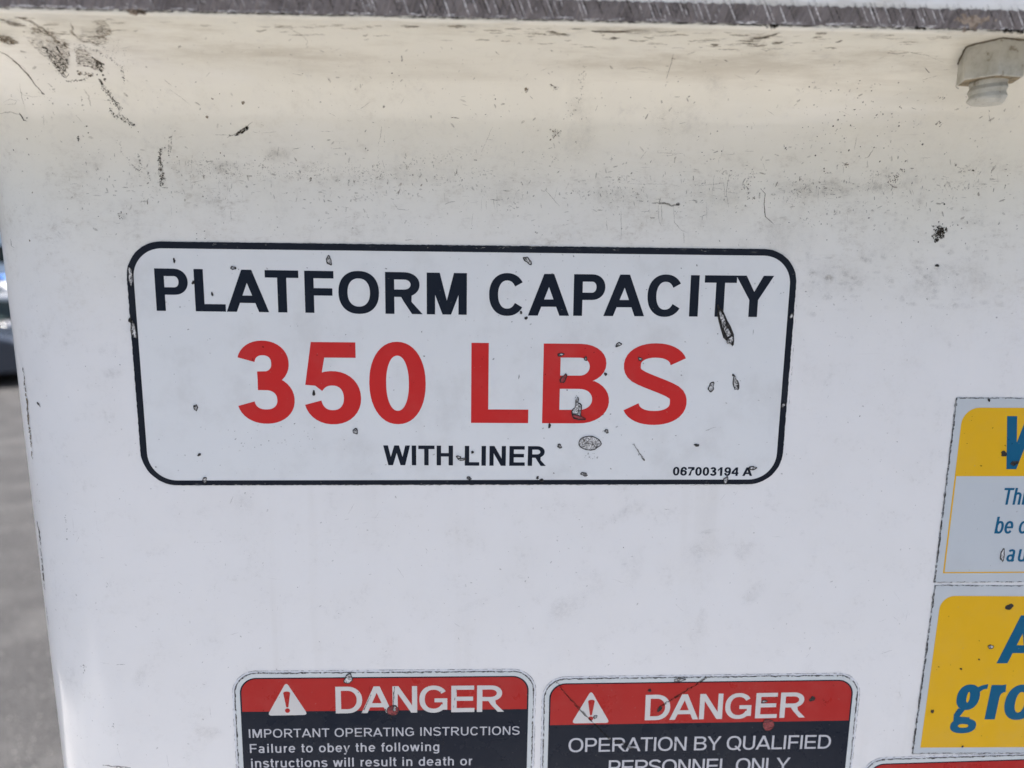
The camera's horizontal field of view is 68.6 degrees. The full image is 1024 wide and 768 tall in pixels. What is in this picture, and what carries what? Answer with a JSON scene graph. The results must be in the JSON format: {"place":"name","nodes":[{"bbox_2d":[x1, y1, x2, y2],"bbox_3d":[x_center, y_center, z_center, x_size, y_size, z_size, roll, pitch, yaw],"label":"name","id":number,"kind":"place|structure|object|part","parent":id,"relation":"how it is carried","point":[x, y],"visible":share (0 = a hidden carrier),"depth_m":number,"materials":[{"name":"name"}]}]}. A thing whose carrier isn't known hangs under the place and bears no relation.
{"place":"outdoors","nodes":[
{"label":"outdoors","id":0,"kind":"place"},
{"bbox_2d":[0,234,4,273],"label":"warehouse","id":1,"kind":"structure","parent":0,"point":[2,269],"depth_m":50.57,"materials":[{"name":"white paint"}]},
{"bbox_2d":[0,245,3,262],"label":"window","id":2,"kind":"structure","parent":1,"relation":"in","point":[1,251],"depth_m":50.51,"materials":[{"name":"black glass"}]},
{"bbox_2d":[0,274,5,280],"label":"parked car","id":3,"kind":"object","parent":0,"point":[2,277],"depth_m":21.96,"materials":[{"name":"blue paint"}]},
{"bbox_2d":[0,281,6,291],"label":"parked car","id":4,"kind":"object","parent":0,"point":[3,286],"visible":0.01,"depth_m":17.50,"materials":[{"name":"white paint"}]},
{"bbox_2d":[0,373,63,767],"bbox_3d":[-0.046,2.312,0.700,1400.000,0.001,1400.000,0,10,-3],"label":"ground","id":5,"kind":"structure","parent":0,"point":[29,731],"depth_m":4.80,"materials":[{"name":"concrete"}]},
{"bbox_2d":[0,292,10,324],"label":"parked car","id":6,"kind":"object","parent":5,"relation":"on","point":[4,307],"visible":0.01,"depth_m":13.67,"materials":[{"name":"silver metal"}]},
{"bbox_3d":[-9.233,-1.354,13.688,1.230,0.370,0.070,-1,10,-8],"label":"side window","id":7,"kind":"part","parent":6,"relation":"part of","materials":[{"name":"black glass"}]},
{"bbox_2d":[0,314,16,373],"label":"parked car","id":8,"kind":"object","parent":5,"relation":"on","point":[7,360],"visible":0.18,"depth_m":12.50,"materials":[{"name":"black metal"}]},
{"bbox_3d":[0.708,1.219,0.343,4.940,2.300,1.820,0,10,-3],"label":"service truck","id":9,"kind":"object","parent":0,"visible":0},
{"bbox_2d":[0,0,1023,767],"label":"bucket","id":10,"kind":"object","parent":9,"relation":"on","point":[858,164],"visible":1,"depth_m":0.28,"materials":[{"name":"white plastic"}]},
{"bbox_2d":[232,669,535,767],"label":"danger decal","id":11,"kind":"object","parent":10,"relation":"attached to","point":[461,718],"visible":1,"depth_m":0.31,"materials":[{"name":"plastic"}]},
{"bbox_2d":[127,241,795,485],"bbox_3d":[-0.016,-0.006,0.283,0.248,0.092,0.001,0,10,-3],"label":"capacity decal","id":12,"kind":"object","parent":10,"relation":"attached to","point":[314,364],"visible":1,"depth_m":0.28,"materials":[{"name":"white plastic"}]},
{"bbox_2d":[540,673,859,767],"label":"danger decal","id":13,"kind":"object","parent":10,"relation":"attached to","point":[801,720],"visible":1,"depth_m":0.31,"materials":[{"name":"plastic"}]},
{"bbox_2d":[865,753,1023,767],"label":"danger decal","id":14,"kind":"object","parent":10,"relation":"attached to","point":[1007,760],"visible":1,"depth_m":0.32,"materials":[{"name":"red plastic"}]},
{"bbox_2d":[912,585,1023,753],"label":"information decal","id":15,"kind":"object","parent":10,"relation":"attached to","point":[971,698],"visible":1,"depth_m":0.32,"materials":[{"name":"yellow plastic"}]},
{"bbox_2d":[934,398,1023,582],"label":"information decal","id":16,"kind":"object","parent":10,"relation":"attached to","point":[981,536],"visible":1,"depth_m":0.30,"materials":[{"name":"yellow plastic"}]},
{"bbox_2d":[956,37,1023,106],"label":"nylon bolt","id":17,"kind":"object","parent":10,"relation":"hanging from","point":[989,71],"visible":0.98,"depth_m":0.24,"materials":[{"name":"beige plastic"}]}
]}

